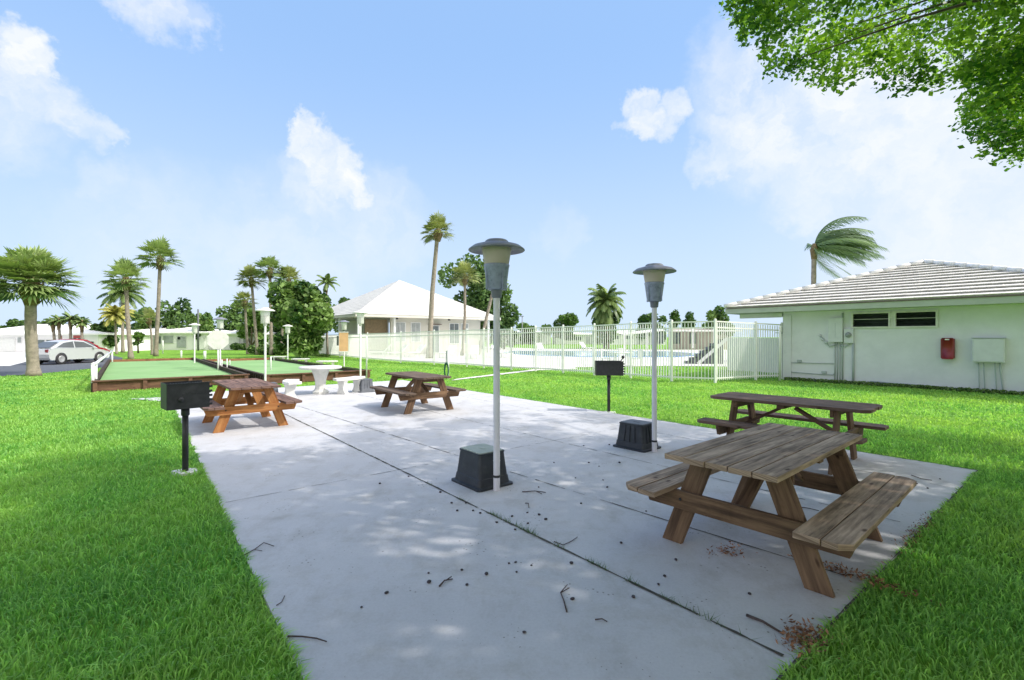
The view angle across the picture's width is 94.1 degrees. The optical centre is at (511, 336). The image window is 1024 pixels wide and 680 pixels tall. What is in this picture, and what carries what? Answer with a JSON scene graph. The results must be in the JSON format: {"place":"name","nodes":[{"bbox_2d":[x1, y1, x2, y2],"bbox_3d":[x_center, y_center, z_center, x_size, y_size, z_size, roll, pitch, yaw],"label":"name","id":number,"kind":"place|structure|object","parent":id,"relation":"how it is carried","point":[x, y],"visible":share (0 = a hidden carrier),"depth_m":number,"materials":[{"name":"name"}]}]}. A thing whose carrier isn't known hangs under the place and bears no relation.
{"place":"outdoors","nodes":[
{"label":"outdoors","id":0,"kind":"place"},
{"bbox_2d":[0,352,25,365],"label":"driveway","id":1,"kind":"structure","parent":0,"point":[9,358],"depth_m":34.54,"materials":[{"name":"concrete"}]},
{"bbox_2d":[0,355,122,375],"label":"parking lot","id":2,"kind":"structure","parent":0,"point":[45,367],"depth_m":25.45,"materials":[{"name":"asphalt"}]},
{"bbox_2d":[46,317,57,339],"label":"palm tree","id":3,"kind":"object","parent":2,"relation":"on","point":[52,325],"visible":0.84,"depth_m":37.91,"materials":[{"name":"green plant"}]},
{"bbox_2d":[47,314,63,338],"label":"palm tree","id":4,"kind":"object","parent":2,"relation":"on","point":[56,318],"visible":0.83,"depth_m":37.91,"materials":[{"name":"green plant"}]},
{"bbox_2d":[25,340,109,363],"bbox_3d":[-26.550,0.929,28.599,1.754,1.434,3.734,0,0,6],"label":"parked car","id":5,"kind":"object","parent":2,"relation":"on","point":[60,351],"visible":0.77,"depth_m":27.85,"materials":[{"name":"silver metal"}]},
{"bbox_2d":[44,339,110,361],"bbox_3d":[-28.700,0.907,31.199,1.754,1.480,3.734,0,0,6],"label":"parked car","id":6,"kind":"object","parent":2,"relation":"on","point":[93,344],"visible":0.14,"depth_m":31.49,"materials":[{"name":"red paint"}]},
{"bbox_2d":[323,280,500,354],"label":"club house","id":7,"kind":"structure","parent":0,"point":[400,305],"depth_m":44.29,"materials":[{"name":"white paint"}]},
{"bbox_2d":[396,322,405,341],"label":"window","id":8,"kind":"structure","parent":7,"relation":"in","point":[400,326],"depth_m":42.34,"materials":[{"name":"glass"}]},
{"bbox_2d":[410,322,420,341],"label":"window","id":9,"kind":"structure","parent":7,"relation":"in","point":[414,326],"depth_m":43.34,"materials":[{"name":"glass"}]},
{"bbox_2d":[449,323,458,343],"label":"window","id":10,"kind":"structure","parent":7,"relation":"in","point":[452,326],"depth_m":45.91,"materials":[{"name":"glass"}]},
{"bbox_2d":[0,337,1023,679],"bbox_3d":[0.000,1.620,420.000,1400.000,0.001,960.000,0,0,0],"label":"lawn","id":11,"kind":"structure","parent":0,"point":[330,357],"depth_m":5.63,"materials":[{"name":"plant"}]},
{"bbox_2d":[0,318,23,328],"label":"tree","id":12,"kind":"object","parent":11,"relation":"on","point":[14,322],"visible":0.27,"depth_m":79.31,"materials":[{"name":"green plant"}]},
{"bbox_2d":[0,244,87,375],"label":"palm tree","id":13,"kind":"object","parent":11,"relation":"on","point":[31,269],"visible":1,"depth_m":19.37,"materials":[{"name":"green plant"}]},
{"bbox_2d":[57,311,77,338],"bbox_3d":[-35.276,-0.174,38.000,1.492,3.667,1.471,0,0,0],"label":"palm tree","id":14,"kind":"object","parent":11,"relation":"on","point":[68,318],"visible":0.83,"depth_m":37.89,"materials":[{"name":"green plant"}]},
{"bbox_2d":[0,324,154,351],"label":"bungalow","id":15,"kind":"object","parent":11,"relation":"on","point":[12,339],"visible":0.48,"depth_m":48.60,"materials":[{"name":"white paint"}]},
{"bbox_2d":[0,338,15,351],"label":"garage door","id":16,"kind":"structure","parent":15,"relation":"in","point":[6,344],"depth_m":48.51,"materials":[{"name":"white paint"}]},
{"bbox_2d":[71,315,92,338],"bbox_3d":[-34.387,-0.030,38.016,1.227,3.379,1.347,0,0,39],"label":"palm tree","id":17,"kind":"object","parent":11,"relation":"on","point":[81,322],"visible":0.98,"depth_m":37.92,"materials":[{"name":"green plant"}]},
{"bbox_2d":[89,321,119,347],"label":"tree","id":18,"kind":"object","parent":11,"relation":"on","point":[109,340],"visible":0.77,"depth_m":49.62,"materials":[{"name":"green plant"}]},
{"bbox_2d":[98,303,134,353],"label":"palm tree","id":19,"kind":"object","parent":11,"relation":"on","point":[114,314],"visible":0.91,"depth_m":43.65,"materials":[{"name":"yellow plant"}]},
{"bbox_2d":[97,278,146,352],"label":"palm tree","id":20,"kind":"object","parent":11,"relation":"on","point":[113,296],"visible":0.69,"depth_m":47.75,"materials":[{"name":"green plant"}]},
{"bbox_2d":[97,255,152,358],"bbox_3d":[-27.640,-2.075,34.226,3.473,7.464,3.271,0,0,0],"label":"palm tree","id":21,"kind":"object","parent":11,"relation":"on","point":[122,267],"visible":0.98,"depth_m":34.11,"materials":[{"name":"green plant"}]},
{"bbox_2d":[119,307,154,329],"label":"tree","id":22,"kind":"object","parent":11,"relation":"on","point":[136,325],"visible":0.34,"depth_m":59.76,"materials":[{"name":"green plant"}]},
{"bbox_2d":[132,331,144,352],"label":"tree","id":23,"kind":"object","parent":11,"relation":"on","point":[138,336],"visible":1,"depth_m":45.93,"materials":[{"name":"green plant"}]},
{"bbox_2d":[134,307,161,354],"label":"palm tree","id":24,"kind":"object","parent":11,"relation":"on","point":[148,313],"visible":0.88,"depth_m":41.75,"materials":[{"name":"green plant"}]},
{"bbox_2d":[132,234,186,355],"bbox_3d":[-28.510,-3.343,38.631,3.710,9.988,3.825,0,0,0],"label":"palm tree","id":25,"kind":"object","parent":11,"relation":"on","point":[161,247],"visible":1,"depth_m":38.50,"materials":[{"name":"green plant"}]},
{"bbox_2d":[91,357,249,392],"bbox_3d":[-15.936,1.452,21.647,4.100,0.336,17.110,0,0,-39],"label":"bowling court","id":26,"kind":"object","parent":11,"relation":"on","point":[125,374],"visible":0.9,"depth_m":18.62,"materials":[{"name":"green carpet"}]},
{"bbox_2d":[91,350,112,382],"bbox_3d":[-17.479,1.198,20.506,0.136,0.845,16.461,0,0,-38],"label":"handrail","id":27,"kind":"object","parent":26,"relation":"on","point":[93,370],"visible":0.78,"depth_m":14.46,"materials":[{"name":"metal"}]},
{"bbox_2d":[153,297,191,328],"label":"tree","id":28,"kind":"object","parent":11,"relation":"on","point":[169,320],"visible":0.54,"depth_m":59.84,"materials":[{"name":"green plant"}]},
{"bbox_2d":[136,327,227,349],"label":"bungalow","id":29,"kind":"object","parent":11,"relation":"on","point":[177,338],"visible":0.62,"depth_m":56.85,"materials":[{"name":"white paint"}]},
{"bbox_2d":[176,336,186,347],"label":"door","id":30,"kind":"structure","parent":29,"relation":"in","point":[182,342],"depth_m":56.76,"materials":[{"name":"white paint"}]},
{"bbox_2d":[192,337,204,349],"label":"garage door","id":31,"kind":"structure","parent":29,"relation":"in","point":[201,339],"depth_m":56.76,"materials":[{"name":"white paint"}]},
{"bbox_2d":[172,468,198,475],"bbox_3d":[-3.867,1.606,5.641,0.273,0.028,0.258,0,0,-34],"label":"footing","id":32,"kind":"object","parent":11,"relation":"on","point":[184,473],"visible":0.57,"depth_m":5.61,"materials":[{"name":"white concrete"}]},
{"bbox_2d":[161,380,212,470],"bbox_3d":[-3.851,1.079,5.638,0.351,1.082,0.461,0,0,43],"label":"park grill","id":33,"kind":"object","parent":32,"relation":"on","point":[185,397],"visible":0.93,"depth_m":5.58,"materials":[{"name":"black metal"}]},
{"bbox_2d":[189,323,199,362],"bbox_3d":[-17.317,0.448,25.976,0.584,2.343,0.584,0,0,0],"label":"lamp post","id":34,"kind":"object","parent":11,"relation":"on","point":[194,326],"visible":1,"depth_m":25.92,"materials":[{"name":"metal"}]},
{"bbox_2d":[193,312,214,339],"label":"tree","id":35,"kind":"object","parent":11,"relation":"on","point":[206,321],"visible":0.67,"depth_m":57.29,"materials":[{"name":"green plant"}]},
{"bbox_2d":[207,331,228,369],"bbox_3d":[-12.662,0.686,20.514,0.795,1.867,0.070,0,0,-24],"label":"round sign","id":36,"kind":"object","parent":11,"relation":"on","point":[217,340],"visible":0.89,"depth_m":20.49,"materials":[{"name":"metal"}]},
{"bbox_2d":[213,317,227,364],"bbox_3d":[-13.191,0.373,21.523,0.584,2.494,0.584,0,0,0],"label":"lamp post","id":37,"kind":"object","parent":11,"relation":"on","point":[220,320],"visible":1,"depth_m":21.45,"materials":[{"name":"metal"}]},
{"bbox_2d":[213,300,251,330],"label":"tree","id":38,"kind":"object","parent":11,"relation":"on","point":[234,318],"visible":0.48,"depth_m":65.36,"materials":[{"name":"green plant"}]},
{"bbox_2d":[229,343,249,349],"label":"hedge","id":39,"kind":"object","parent":11,"relation":"on","point":[237,346],"visible":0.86,"depth_m":55.45,"materials":[{"name":"green plant"}]},
{"bbox_2d":[230,290,258,353],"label":"palm tree","id":40,"kind":"object","parent":11,"relation":"on","point":[244,302],"visible":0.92,"depth_m":43.87,"materials":[{"name":"green plant"}]},
{"bbox_2d":[222,330,275,349],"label":"bungalow","id":41,"kind":"object","parent":11,"relation":"on","point":[233,337],"visible":0.24,"depth_m":56.79,"materials":[{"name":"white paint"}]},
{"bbox_2d":[233,263,267,354],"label":"palm tree","id":42,"kind":"object","parent":11,"relation":"on","point":[247,272],"visible":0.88,"depth_m":41.73,"materials":[{"name":"green plant"}]},
{"bbox_2d":[235,308,268,344],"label":"tree","id":43,"kind":"object","parent":11,"relation":"on","point":[240,329],"visible":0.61,"depth_m":55.80,"materials":[{"name":"green plant"}]},
{"bbox_2d":[255,307,274,380],"bbox_3d":[-7.968,0.343,15.373,0.584,2.555,0.584,0,0,0],"label":"lamp post","id":44,"kind":"object","parent":11,"relation":"on","point":[265,315],"visible":0.98,"depth_m":15.34,"materials":[{"name":"metal"}]},
{"bbox_2d":[246,343,290,354],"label":"hedge","id":45,"kind":"object","parent":11,"relation":"on","point":[250,349],"visible":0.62,"depth_m":41.63,"materials":[{"name":"green plant"}]},
{"bbox_2d":[252,255,286,354],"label":"palm tree","id":46,"kind":"object","parent":11,"relation":"on","point":[270,263],"visible":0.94,"depth_m":40.84,"materials":[{"name":"green plant"}]},
{"bbox_2d":[201,357,371,383],"bbox_3d":[-11.625,1.452,22.830,3.750,0.336,14.910,0,0,-40],"label":"bowling court","id":47,"kind":"object","parent":11,"relation":"on","point":[281,371],"visible":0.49,"depth_m":20.25,"materials":[{"name":"green carpet"}]},
{"bbox_2d":[273,265,303,344],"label":"palm tree","id":48,"kind":"object","parent":11,"relation":"on","point":[291,272],"visible":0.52,"depth_m":41.66,"materials":[{"name":"green plant"}]},
{"bbox_2d":[265,277,334,357],"bbox_3d":[-15.823,-1.336,36.105,4.874,6.143,4.502,0,0,0],"label":"bush","id":49,"kind":"object","parent":11,"relation":"on","point":[304,309],"visible":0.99,"depth_m":35.25,"materials":[{"name":"green plant"}]},
{"bbox_2d":[315,273,339,356],"bbox_3d":[-14.809,-1.740,38.005,1.802,6.769,1.737,0,0,42],"label":"palm tree","id":50,"kind":"object","parent":11,"relation":"on","point":[327,280],"visible":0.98,"depth_m":37.90,"materials":[{"name":"green plant"}]},
{"bbox_2d":[332,296,349,332],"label":"tree","id":51,"kind":"object","parent":11,"relation":"on","point":[340,301],"visible":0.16,"depth_m":75.30,"materials":[{"name":"green plant"}]},
{"bbox_2d":[353,310,367,375],"bbox_3d":[-5.709,0.312,17.936,0.584,2.615,0.584,0,0,0],"label":"lamp post","id":52,"kind":"object","parent":11,"relation":"on","point":[360,317],"visible":0.98,"depth_m":17.90,"materials":[{"name":"metal"}]},
{"bbox_2d":[491,317,516,348],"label":"tree","id":53,"kind":"object","parent":11,"relation":"on","point":[508,325],"visible":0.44,"depth_m":59.63,"materials":[{"name":"green plant"}]},
{"bbox_2d":[454,367,576,379],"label":"footpath","id":54,"kind":"structure","parent":11,"relation":"on","point":[510,372],"depth_m":21.11,"materials":[{"name":"concrete"}]},
{"bbox_2d":[506,331,549,343],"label":"bungalow","id":55,"kind":"object","parent":11,"relation":"on","point":[532,340],"visible":0.13,"depth_m":100.44,"materials":[{"name":"white paint"}]},
{"bbox_2d":[516,322,539,343],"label":"tree","id":56,"kind":"object","parent":11,"relation":"on","point":[525,325],"visible":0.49,"depth_m":98.71,"materials":[{"name":"green plant"}]},
{"bbox_2d":[319,319,782,382],"bbox_3d":[-5.418,0.497,29.606,38.868,2.247,3.664,0,0,42],"label":"pool fence","id":57,"kind":"object","parent":11,"relation":"on","point":[353,344],"visible":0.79,"depth_m":20.40,"materials":[{"name":"white metal"}]},
{"bbox_2d":[337,332,348,351],"bbox_3d":[-8.727,0.280,24.539,0.580,1.040,0.057,0,0,-14],"label":"notice board","id":58,"kind":"object","parent":57,"relation":"attached to","point":[342,340],"visible":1,"depth_m":24.53,"materials":[{"name":"brown wood"}]},
{"bbox_2d":[540,312,578,340],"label":"tree","id":59,"kind":"object","parent":11,"relation":"on","point":[569,319],"visible":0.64,"depth_m":93.06,"materials":[{"name":"green plant"}]},
{"bbox_2d":[551,332,591,343],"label":"bungalow","id":60,"kind":"object","parent":11,"relation":"on","point":[576,339],"visible":0.21,"depth_m":100.44,"materials":[{"name":"white paint"}]},
{"bbox_2d":[591,311,620,348],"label":"bush","id":61,"kind":"object","parent":11,"relation":"on","point":[611,332],"visible":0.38,"depth_m":62.80,"materials":[{"name":"green plant"}]},
{"bbox_2d":[586,283,626,348],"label":"palm tree","id":62,"kind":"object","parent":11,"relation":"on","point":[604,304],"visible":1,"depth_m":61.09,"materials":[{"name":"green plant"}]},
{"bbox_2d":[601,330,667,344],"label":"bungalow","id":63,"kind":"object","parent":11,"relation":"on","point":[637,342],"visible":0.35,"depth_m":94.16,"materials":[{"name":"white paint"}]},
{"bbox_2d":[636,312,667,341],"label":"tree","id":64,"kind":"object","parent":11,"relation":"on","point":[645,318],"visible":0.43,"depth_m":93.65,"materials":[{"name":"green plant"}]},
{"bbox_2d":[667,309,680,327],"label":"tree","id":65,"kind":"object","parent":11,"relation":"on","point":[675,316],"visible":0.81,"depth_m":109.52,"materials":[{"name":"green plant"}]},
{"bbox_2d":[619,328,741,348],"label":"pool pavilion","id":66,"kind":"structure","parent":11,"relation":"on","point":[704,338],"depth_m":59.63,"materials":[{"name":"white paint"}]},
{"bbox_2d":[682,311,696,326],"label":"tree","id":67,"kind":"object","parent":11,"relation":"on","point":[689,316],"visible":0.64,"depth_m":111.32,"materials":[{"name":"green plant"}]},
{"bbox_2d":[685,338,726,363],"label":"outdoor steps","id":68,"kind":"structure","parent":11,"relation":"on","point":[705,356],"depth_m":27.77,"materials":[{"name":"grey concrete"}]},
{"bbox_2d":[702,305,734,336],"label":"tree","id":69,"kind":"object","parent":11,"relation":"on","point":[717,314],"visible":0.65,"depth_m":59.41,"materials":[{"name":"green plant"}]},
{"bbox_2d":[728,338,778,372],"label":"garden wall","id":70,"kind":"structure","parent":11,"relation":"on","point":[757,354],"depth_m":21.61,"materials":[{"name":"white paint"}]},
{"bbox_2d":[779,326,780,380],"bbox_3d":[9.739,0.620,17.317,0.080,2.000,0.076,0,0,0],"label":"gate post","id":71,"kind":"object","parent":11,"relation":"on","point":[779,353],"visible":0.91,"depth_m":17.29,"materials":[{"name":"metal"}]},
{"bbox_2d":[804,216,892,284],"bbox_3d":[20.892,-2.909,30.040,4.179,9.109,4.560,0,0,0],"label":"palm tree","id":72,"kind":"object","parent":11,"relation":"on","point":[845,243],"visible":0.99,"depth_m":29.52,"materials":[{"name":"green plant"}]},
{"bbox_2d":[719,0,1023,171],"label":"shade tree","id":73,"kind":"object","parent":11,"relation":"on","point":[1000,112],"visible":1,"depth_m":6.54,"materials":[{"name":"green plant"}]},
{"bbox_2d":[724,259,1023,394],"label":"pale mint building","id":74,"kind":"structure","parent":11,"relation":"on","point":[895,324],"depth_m":15.24,"materials":[{"name":"paint"}]},
{"bbox_2d":[851,311,890,327],"bbox_3d":[11.903,-0.541,15.780,0.237,0.527,1.075,0,0,-39],"label":"window frame","id":75,"kind":"structure","parent":74,"relation":"in","point":[858,319],"depth_m":15.77,"materials":[{"name":"white metal"}]},
{"bbox_2d":[893,310,937,327],"bbox_3d":[12.631,-0.541,14.884,0.237,0.527,1.075,0,0,-39],"label":"window frame","id":76,"kind":"structure","parent":74,"relation":"in","point":[918,318],"depth_m":14.86,"materials":[{"name":"white metal"}]},
{"bbox_2d":[941,338,954,358],"bbox_3d":[12.977,0.360,14.183,0.215,0.628,0.308,0,0,-39],"label":"extinguisher cabinet","id":77,"kind":"object","parent":74,"relation":"attached to","point":[947,348],"visible":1,"depth_m":14.11,"materials":[{"name":"red metal"}]},
{"bbox_2d":[784,377,1023,395],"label":"hedge","id":78,"kind":"object","parent":11,"relation":"on","point":[864,383],"visible":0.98,"depth_m":14.82,"materials":[{"name":"green plant"}]},
{"bbox_2d":[0,0,1023,336],"label":"sky","id":79,"kind":"structure","parent":0,"point":[604,140],"materials":[{"name":"blue"}]},
{"bbox_2d":[371,347,726,367],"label":"pool deck","id":80,"kind":"structure","parent":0,"point":[675,361],"depth_m":33.09,"materials":[{"name":"concrete"}]},
{"bbox_2d":[420,211,456,357],"bbox_3d":[-5.432,-3.804,34.974,2.829,10.914,2.841,0,0,0],"label":"palm tree","id":81,"kind":"object","parent":80,"relation":"on","point":[436,235],"visible":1,"depth_m":34.88,"materials":[{"name":"green plant"}]},
{"bbox_2d":[449,260,480,355],"bbox_3d":[-3.930,-2.462,39.991,2.901,8.228,2.904,0,0,0],"label":"palm tree","id":82,"kind":"object","parent":80,"relation":"on","point":[464,268],"visible":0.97,"depth_m":39.88,"materials":[{"name":"green plant"}]},
{"bbox_2d":[437,253,521,342],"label":"tree","id":83,"kind":"object","parent":80,"relation":"on","point":[478,297],"visible":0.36,"depth_m":61.03,"materials":[{"name":"green plant"}]},
{"bbox_2d":[478,275,510,354],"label":"palm tree","id":84,"kind":"object","parent":80,"relation":"on","point":[487,312],"visible":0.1,"depth_m":41.89,"materials":[{"name":"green plant"}]},
{"bbox_2d":[176,380,975,679],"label":"patio","id":85,"kind":"structure","parent":0,"point":[335,557],"depth_m":3.58,"materials":[{"name":"concrete"}]},
{"bbox_2d":[201,378,301,432],"bbox_3d":[-4.838,1.209,8.618,1.482,0.751,1.866,0,0,-40],"label":"picnic table","id":86,"kind":"object","parent":85,"relation":"on","point":[225,409],"visible":0.85,"depth_m":8.30,"materials":[{"name":"brown wood"}]},
{"bbox_2d":[282,379,301,397],"bbox_3d":[-5.680,1.361,12.268,0.429,0.449,1.075,0,0,-28],"label":"concrete bench","id":87,"kind":"object","parent":85,"relation":"on","point":[290,385],"visible":0.92,"depth_m":11.97,"materials":[{"name":"concrete"}]},
{"bbox_2d":[299,365,341,393],"bbox_3d":[-5.315,1.206,13.216,1.120,0.757,1.120,0,0,-11],"label":"concrete table","id":88,"kind":"object","parent":85,"relation":"on","point":[320,373],"visible":1,"depth_m":13.08,"materials":[{"name":"concrete"}]},
{"bbox_2d":[333,376,365,394],"bbox_3d":[-4.566,1.365,13.352,0.421,0.440,1.054,0,0,28],"label":"concrete bench","id":89,"kind":"object","parent":85,"relation":"on","point":[342,384],"visible":0.99,"depth_m":13.08,"materials":[{"name":"concrete"}]},
{"bbox_2d":[358,378,374,392],"bbox_3d":[-4.242,1.402,13.696,0.456,0.366,0.536,0,0,-39],"label":"ground box","id":90,"kind":"object","parent":85,"relation":"on","point":[365,384],"visible":0.69,"depth_m":13.51,"materials":[{"name":"concrete"}]},
{"bbox_2d":[370,371,465,414],"bbox_3d":[-2.099,1.210,10.498,1.482,0.751,1.872,0,0,-37],"label":"picnic table","id":91,"kind":"object","parent":85,"relation":"on","point":[417,390],"visible":1,"depth_m":10.19,"materials":[{"name":"brown wood"}]},
{"bbox_2d":[451,443,512,492],"bbox_3d":[-0.328,1.398,5.178,0.465,0.373,0.547,0,0,-39],"label":"ground box","id":92,"kind":"object","parent":85,"relation":"on","point":[474,472],"visible":0.94,"depth_m":5.02,"materials":[{"name":"black plastic"}]},
{"bbox_2d":[468,238,524,490],"bbox_3d":[-0.158,0.292,4.907,0.584,2.585,0.584,0,0,0],"label":"lamp post","id":93,"kind":"object","parent":85,"relation":"on","point":[496,253],"visible":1,"depth_m":4.87,"materials":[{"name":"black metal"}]},
{"bbox_2d":[285,414,783,655],"bbox_3d":[-3.386,1.581,8.182,0.035,0.001,15.004,0,0,-39],"label":"patio joint","id":94,"kind":"object","parent":85,"relation":"on","point":[730,629],"visible":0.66,"depth_m":3.27,"materials":[{"name":"concrete"}]},
{"bbox_2d":[332,434,761,639],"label":"crack weeds","id":95,"kind":"object","parent":85,"relation":"on","point":[593,562],"visible":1,"depth_m":3.32,"materials":[{"name":"green plant"}]},
{"bbox_2d":[303,407,846,575],"bbox_3d":[-2.856,1.581,8.649,0.022,0.001,14.973,0,0,-43],"label":"patio joint","id":96,"kind":"object","parent":85,"relation":"on","point":[622,506],"visible":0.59,"depth_m":4.16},
{"bbox_2d":[613,419,660,452],"bbox_3d":[1.788,1.402,6.820,0.456,0.366,0.536,0,0,-42],"label":"ground box","id":97,"kind":"object","parent":85,"relation":"on","point":[634,435],"visible":0.88,"depth_m":6.67,"materials":[{"name":"black plastic"}]},
{"bbox_2d":[633,263,676,451],"bbox_3d":[1.958,0.292,6.550,0.584,2.585,0.584,0,0,0],"label":"lamp post","id":98,"kind":"object","parent":85,"relation":"on","point":[654,275],"visible":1,"depth_m":6.52,"materials":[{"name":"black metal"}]},
{"bbox_2d":[706,541,756,557],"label":"leaf litter","id":99,"kind":"object","parent":85,"relation":"on","point":[732,547],"visible":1,"depth_m":3.47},
{"bbox_2d":[746,614,783,634],"bbox_3d":[1.386,1.573,2.608,0.025,0.019,0.205,0,0,-34],"label":"fallen twig","id":100,"kind":"object","parent":85,"relation":"on","point":[762,621],"visible":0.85,"depth_m":2.62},
{"bbox_2d":[626,423,916,597],"bbox_3d":[2.030,1.209,3.720,1.874,0.752,1.482,0,0,-41],"label":"picnic table","id":101,"kind":"object","parent":85,"relation":"on","point":[778,458],"visible":1,"depth_m":3.39,"materials":[{"name":"brown wood"}]},
{"bbox_2d":[697,392,888,474],"bbox_3d":[3.662,1.209,6.278,1.482,0.751,1.871,0,0,-42],"label":"picnic table","id":102,"kind":"object","parent":85,"relation":"on","point":[836,408],"visible":0.9,"depth_m":6.18,"materials":[{"name":"brown wood"}]},
{"bbox_2d":[775,612,846,667],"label":"leaf litter","id":103,"kind":"object","parent":85,"relation":"on","point":[803,634],"visible":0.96,"depth_m":2.48,"materials":[{"name":"plant"}]},
{"bbox_2d":[786,554,940,605],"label":"leaf litter","id":104,"kind":"object","parent":85,"relation":"on","point":[864,575],"visible":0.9,"depth_m":3.09,"materials":[{"name":"plant"}]},
{"bbox_2d":[776,470,977,679],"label":"edge soil","id":105,"kind":"structure","parent":85,"relation":"on","point":[831,623],"depth_m":2.86,"materials":[{"name":"soil"}]},
{"bbox_2d":[881,510,941,562],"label":"leaf litter","id":106,"kind":"object","parent":85,"relation":"on","point":[909,530],"visible":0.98,"depth_m":3.82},
{"bbox_2d":[506,351,697,355],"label":"pool water","id":107,"kind":"structure","parent":0,"point":[674,354],"depth_m":44.32,"materials":[{"name":"blue liquid"}]},
{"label":"footing","id":108,"kind":"structure","parent":0,"visible":0},
{"bbox_2d":[595,355,624,411],"bbox_3d":[2.076,1.010,10.105,0.624,1.220,0.325,0,0,4],"label":"park grill","id":109,"kind":"object","parent":108,"relation":"on","point":[608,369],"visible":0.97,"depth_m":9.96,"materials":[{"name":"black metal"}]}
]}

